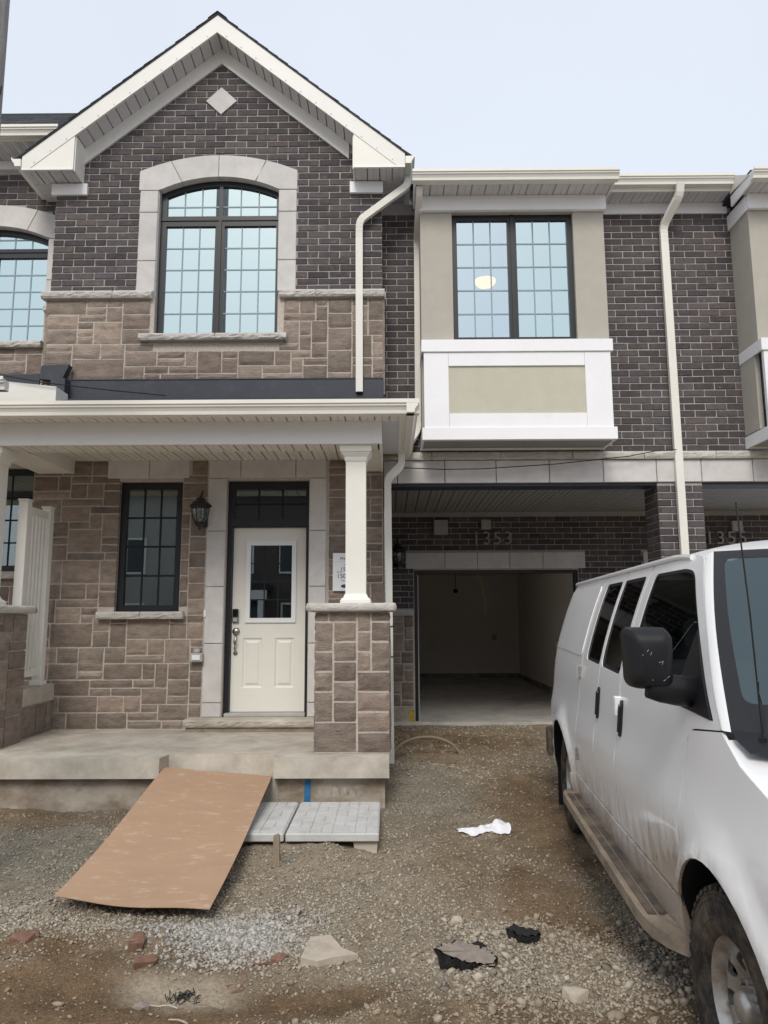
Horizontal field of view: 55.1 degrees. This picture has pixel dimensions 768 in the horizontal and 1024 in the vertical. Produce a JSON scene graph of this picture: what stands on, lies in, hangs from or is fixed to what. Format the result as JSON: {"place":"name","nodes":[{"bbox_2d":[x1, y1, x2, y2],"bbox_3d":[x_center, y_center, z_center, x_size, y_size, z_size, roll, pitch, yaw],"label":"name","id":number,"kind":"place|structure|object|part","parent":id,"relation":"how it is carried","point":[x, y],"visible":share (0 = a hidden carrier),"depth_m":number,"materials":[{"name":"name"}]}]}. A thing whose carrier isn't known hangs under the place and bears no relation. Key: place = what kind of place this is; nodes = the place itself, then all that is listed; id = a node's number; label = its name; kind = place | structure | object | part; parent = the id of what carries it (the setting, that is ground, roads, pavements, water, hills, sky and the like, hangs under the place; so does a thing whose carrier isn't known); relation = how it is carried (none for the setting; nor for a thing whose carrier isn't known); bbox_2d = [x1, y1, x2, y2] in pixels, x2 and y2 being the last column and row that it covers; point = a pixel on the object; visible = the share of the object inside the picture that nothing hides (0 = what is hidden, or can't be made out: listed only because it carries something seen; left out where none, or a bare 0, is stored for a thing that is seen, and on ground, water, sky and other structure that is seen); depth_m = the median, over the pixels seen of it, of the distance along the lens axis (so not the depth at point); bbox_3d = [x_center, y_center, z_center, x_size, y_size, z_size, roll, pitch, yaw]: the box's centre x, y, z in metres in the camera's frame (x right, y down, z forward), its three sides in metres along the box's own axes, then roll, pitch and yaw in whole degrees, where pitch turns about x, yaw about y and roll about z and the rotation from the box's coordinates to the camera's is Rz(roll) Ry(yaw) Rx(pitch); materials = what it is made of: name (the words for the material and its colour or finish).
{"place":"outdoors","nodes":[
{"label":"outdoors","id":0,"kind":"place"},
{"bbox_2d":[0,724,698,1023],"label":"ground","id":1,"kind":"structure","parent":0,"point":[149,990],"depth_m":4.48,"materials":[{"name":"soil"}]},
{"bbox_2d":[0,0,9,129],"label":"utility pole","id":2,"kind":"object","parent":1,"relation":"on","point":[4,11],"visible":1,"depth_m":5.58,"materials":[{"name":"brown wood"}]},
{"bbox_2d":[8,929,35,943],"bbox_3d":[-1.994,2.364,4.071,0.140,0.072,0.090,-3,-9,17],"label":"brick fragment","id":3,"kind":"object","parent":1,"relation":"on","point":[19,936],"visible":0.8,"depth_m":4.05,"materials":[{"name":"red brick"}]},
{"bbox_2d":[29,930,40,937],"bbox_3d":[-1.952,2.373,4.110,0.067,0.065,0.064,5,-10,-31],"label":"brick fragment","id":4,"kind":"object","parent":1,"relation":"on","point":[37,933],"visible":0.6,"depth_m":4.11,"materials":[{"name":"red brick"}]},
{"bbox_2d":[0,113,76,604],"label":"townhouse","id":5,"kind":"structure","parent":1,"relation":"on","point":[27,220],"depth_m":9.71,"materials":[{"name":"brown brick"}]},
{"bbox_2d":[0,230,48,340],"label":"window","id":6,"kind":"structure","parent":5,"relation":"in","point":[23,256],"depth_m":9.73,"materials":[{"name":"clear glass"}]},
{"bbox_2d":[128,932,145,952],"bbox_3d":[-1.328,2.334,3.978,0.089,0.085,0.119,0,-8,0],"label":"brick fragment","id":7,"kind":"object","parent":1,"relation":"on","point":[136,942],"visible":0.88,"depth_m":3.93,"materials":[{"name":"red brick"}]},
{"bbox_2d":[132,1002,150,1010],"bbox_3d":[-1.103,2.244,3.345,0.086,0.038,0.054,-4,-9,25],"label":"rock","id":8,"kind":"object","parent":1,"relation":"on","point":[142,1006],"visible":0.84,"depth_m":3.33,"materials":[{"name":"stone"}]},
{"bbox_2d":[134,954,156,969],"bbox_3d":[-1.237,2.333,3.811,0.121,0.066,0.070,3,-9,-21],"label":"brick fragment","id":9,"kind":"object","parent":1,"relation":"on","point":[140,961],"visible":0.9,"depth_m":3.79,"materials":[{"name":"red brick"}]},
{"bbox_2d":[54,767,271,909],"bbox_3d":[-1.514,2.335,5.526,1.030,0.338,2.530,0,-8,0],"label":"cardboard sheet","id":10,"kind":"object","parent":1,"relation":"on","point":[176,838],"visible":1,"depth_m":5.26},
{"bbox_2d":[160,1004,177,1008],"bbox_3d":[-0.988,2.272,3.384,0.091,0.016,0.007,-2,-9,15],"label":"twig","id":11,"kind":"object","parent":1,"relation":"on","point":[172,1006],"visible":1,"depth_m":3.38,"materials":[{"name":"wood"}]},
{"bbox_2d":[168,1019,186,1023],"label":"twig","id":12,"kind":"object","parent":1,"relation":"on","point":[182,1021],"visible":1,"depth_m":3.22,"materials":[{"name":"wood"}]},
{"bbox_2d":[165,988,200,1004],"bbox_3d":[-0.961,2.330,3.537,0.187,0.033,0.138,0,-8,0],"label":"grass tuft","id":13,"kind":"object","parent":1,"relation":"on","point":[181,996],"visible":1,"depth_m":3.53,"materials":[{"name":"plant"}]},
{"bbox_2d":[226,984,244,993],"bbox_3d":[-0.710,2.384,3.675,0.161,0.046,0.091,4,-9,-26],"label":"brick fragment","id":14,"kind":"object","parent":1,"relation":"on","point":[237,990],"visible":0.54,"depth_m":3.65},
{"bbox_2d":[247,958,268,965],"bbox_3d":[-0.670,2.377,3.871,0.134,0.038,0.064,1,-8,-10],"label":"brick fragment","id":15,"kind":"object","parent":1,"relation":"on","point":[260,963],"visible":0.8,"depth_m":3.85,"materials":[{"name":"red brick"}]},
{"bbox_2d":[244,802,298,841],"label":"step slab","id":16,"kind":"structure","parent":1,"relation":"on","point":[270,820],"depth_m":5.96,"materials":[{"name":"grey concrete"}]},
{"bbox_2d":[273,833,279,864],"bbox_3d":[-0.779,2.517,5.318,0.048,0.360,0.040,0,-8,0],"label":"wooden stake","id":17,"kind":"object","parent":1,"relation":"on","point":[276,849],"visible":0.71,"depth_m":5.31,"materials":[{"name":"brown wood"}]},
{"bbox_2d":[270,952,287,964],"bbox_3d":[-0.548,2.367,3.882,0.080,0.059,0.075,-4,-9,27],"label":"brick fragment","id":18,"kind":"object","parent":1,"relation":"on","point":[277,958],"visible":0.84,"depth_m":3.87,"materials":[{"name":"red brick"}]},
{"bbox_2d":[301,935,357,966],"bbox_3d":[-0.284,2.355,3.923,0.300,0.097,0.240,0,-8,0],"label":"flat stone","id":19,"kind":"object","parent":1,"relation":"on","point":[318,951],"visible":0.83,"depth_m":3.88,"materials":[{"name":"stone"}]},
{"bbox_2d":[353,842,377,852],"bbox_3d":[-0.142,2.629,5.757,0.190,0.181,0.250,0,-8,0],"label":"concrete block","id":20,"kind":"object","parent":1,"relation":"on","point":[370,846],"depth_m":5.64,"materials":[{"name":"beige concrete"}]},
{"bbox_2d":[285,802,379,841],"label":"step slab","id":21,"kind":"structure","parent":20,"relation":"on","point":[335,821],"depth_m":5.90,"materials":[{"name":"grey concrete"}]},
{"bbox_2d":[0,10,734,811],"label":"townhouse","id":22,"kind":"structure","parent":1,"relation":"on","point":[318,318],"depth_m":9.06,"materials":[{"name":"brick"},{"name":"stone"},{"name":"shingle"}]},
{"bbox_2d":[12,499,55,686],"bbox_3d":[-3.881,0.901,8.111,0.140,2.020,0.680,0,-8,0],"label":"porch railing","id":23,"kind":"object","parent":22,"relation":"on","point":[33,559],"visible":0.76,"depth_m":8.15,"materials":[{"name":"white wood"}]},
{"bbox_2d":[0,375,165,395],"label":"black cable","id":24,"kind":"object","parent":22,"relation":"attached to","point":[83,387],"visible":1,"depth_m":8.18,"materials":[{"name":"rubber"}]},
{"bbox_2d":[190,649,202,661],"bbox_3d":[-2.154,1.647,8.457,0.143,0.150,0.078,0,-8,0],"label":"outlet box","id":25,"kind":"object","parent":22,"relation":"attached to","point":[196,656],"visible":1,"depth_m":8.43,"materials":[{"name":"grey plastic"}]},
{"bbox_2d":[189,490,211,529],"bbox_3d":[-2.116,-0.024,8.587,0.328,0.485,0.244,19,-21,-66],"label":"wall lantern","id":26,"kind":"object","parent":22,"relation":"attached to","point":[202,504],"depth_m":8.53,"materials":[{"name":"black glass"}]},
{"bbox_2d":[156,181,278,332],"bbox_3d":[-2.081,-3.205,9.338,1.525,2.114,0.084,0,-8,0],"label":"window","id":27,"kind":"structure","parent":22,"relation":"in","point":[218,256],"depth_m":9.33,"materials":[{"name":"clear glass"}]},
{"bbox_2d":[230,528,305,711],"bbox_3d":[-1.364,1.252,8.685,0.870,2.151,0.119,0,-8,0],"label":"front door","id":28,"kind":"structure","parent":22,"relation":"in","point":[268,654],"depth_m":8.67,"materials":[{"name":"paint"}]},
{"bbox_2d":[333,553,345,590],"bbox_3d":[-0.439,0.700,8.604,0.320,0.442,0.017,0,-8,0],"label":"lot sign","id":29,"kind":"object","parent":22,"relation":"attached to","point":[339,567],"visible":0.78,"depth_m":8.60,"materials":[{"name":"white paper"}]},
{"bbox_2d":[392,538,405,568],"bbox_3d":[0.223,0.633,11.254,0.328,0.485,0.244,19,-21,-66],"label":"wall lantern","id":30,"kind":"object","parent":22,"relation":"attached to","point":[397,548],"depth_m":11.18,"materials":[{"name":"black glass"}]},
{"bbox_2d":[453,574,457,592],"bbox_3d":[1.449,1.381,14.948,0.100,0.530,0.100,0,-8,0],"label":"pendant bulb","id":31,"kind":"object","parent":22,"relation":"hanging from","point":[455,590],"visible":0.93,"depth_m":14.90,"materials":[{"name":"metal"}]},
{"bbox_2d":[404,449,676,469],"bbox_3d":[1.915,-0.647,9.036,3.375,0.247,0.028,0,-8,0],"label":"black cable","id":32,"kind":"object","parent":22,"relation":"attached to","point":[542,464],"visible":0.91,"depth_m":9.02,"materials":[{"name":"rubber"}]},
{"bbox_2d":[394,735,460,754],"bbox_3d":[0.509,2.849,8.889,0.882,0.291,0.050,1,-8,-7],"label":"conduit hose","id":33,"kind":"object","parent":1,"relation":"on","point":[427,737],"visible":0.83,"depth_m":8.89,"materials":[{"name":"plastic"}]},
{"bbox_2d":[451,915,463,923],"bbox_3d":[0.418,2.343,4.224,0.082,0.052,0.065,0,-8,0],"label":"rock","id":34,"kind":"object","parent":1,"relation":"on","point":[456,919],"visible":0.67,"depth_m":4.20,"materials":[{"name":"stone"}]},
{"bbox_2d":[433,940,497,971],"bbox_3d":[0.406,2.226,3.623,0.316,0.146,0.192,-3,-9,20],"label":"asphalt chunk","id":35,"kind":"object","parent":1,"relation":"on","point":[454,953],"visible":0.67,"depth_m":3.61,"materials":[{"name":"grey asphalt"}]},
{"bbox_2d":[471,941,486,946],"bbox_3d":[0.486,2.251,3.807,0.104,0.059,0.089,0,-8,0],"label":"mud clod","id":36,"kind":"object","parent":1,"relation":"on","point":[479,943],"visible":0.29,"depth_m":3.81,"materials":[{"name":"soil"}]},
{"bbox_2d":[546,502,767,1023],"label":"cargo van","id":37,"kind":"object","parent":1,"relation":"on","point":[657,739],"visible":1,"depth_m":3.13,"materials":[{"name":"paint"}]},
{"bbox_3d":[1.552,1.184,5.218,0.301,1.470,0.655,-1,-8,5],"label":"side door","id":38,"kind":"part","parent":37,"relation":"part of","materials":[{"name":"paint"}]},
{"bbox_3d":[1.494,1.091,4.578,0.302,1.470,0.611,-1,-8,5],"label":"side door","id":39,"kind":"part","parent":37,"relation":"part of","materials":[{"name":"paint"}]},
{"bbox_3d":[2.914,1.183,7.394,0.560,0.480,0.062,-1,-8,5],"label":"rear window","id":40,"kind":"part","parent":37,"relation":"part of","materials":[{"name":"black glass"}]},
{"bbox_3d":[1.390,0.932,3.481,0.309,1.470,1.582,-1,-8,6],"label":"front door","id":41,"kind":"part","parent":37,"relation":"part of","materials":[{"name":"paint"}]},
{"bbox_2d":[619,166,767,584],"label":"townhouse","id":42,"kind":"structure","parent":1,"relation":"on","point":[718,250],"depth_m":9.36,"materials":[{"name":"brick"}]},
{"bbox_2d":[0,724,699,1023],"bbox_3d":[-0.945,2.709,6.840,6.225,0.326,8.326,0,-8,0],"label":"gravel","id":43,"kind":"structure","parent":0,"point":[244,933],"depth_m":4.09,"materials":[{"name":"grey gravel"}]},
{"bbox_2d":[455,819,510,835],"bbox_3d":[0.805,2.598,6.074,0.459,0.113,0.251,0,-8,0],"label":"white rag","id":44,"kind":"object","parent":43,"relation":"on","point":[499,826],"visible":1,"depth_m":6.04,"materials":[{"name":"fabric"}]},
{"bbox_2d":[505,924,540,944],"bbox_3d":[0.720,2.209,3.813,0.183,0.106,0.084,-4,-9,22],"label":"asphalt chunk","id":45,"kind":"object","parent":43,"relation":"on","point":[524,934],"visible":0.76,"depth_m":3.81,"materials":[{"name":"black asphalt"}]},
{"bbox_2d":[562,986,588,1003],"bbox_3d":[0.849,2.144,3.273,0.119,0.056,0.085,2,-9,-15],"label":"rock","id":46,"kind":"object","parent":43,"relation":"on","point":[576,994],"visible":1,"depth_m":3.25,"materials":[{"name":"stone"}]},
{"bbox_2d":[0,0,767,576],"label":"sky","id":47,"kind":"structure","parent":0,"point":[633,86],"materials":[{"name":"white"}]}
]}

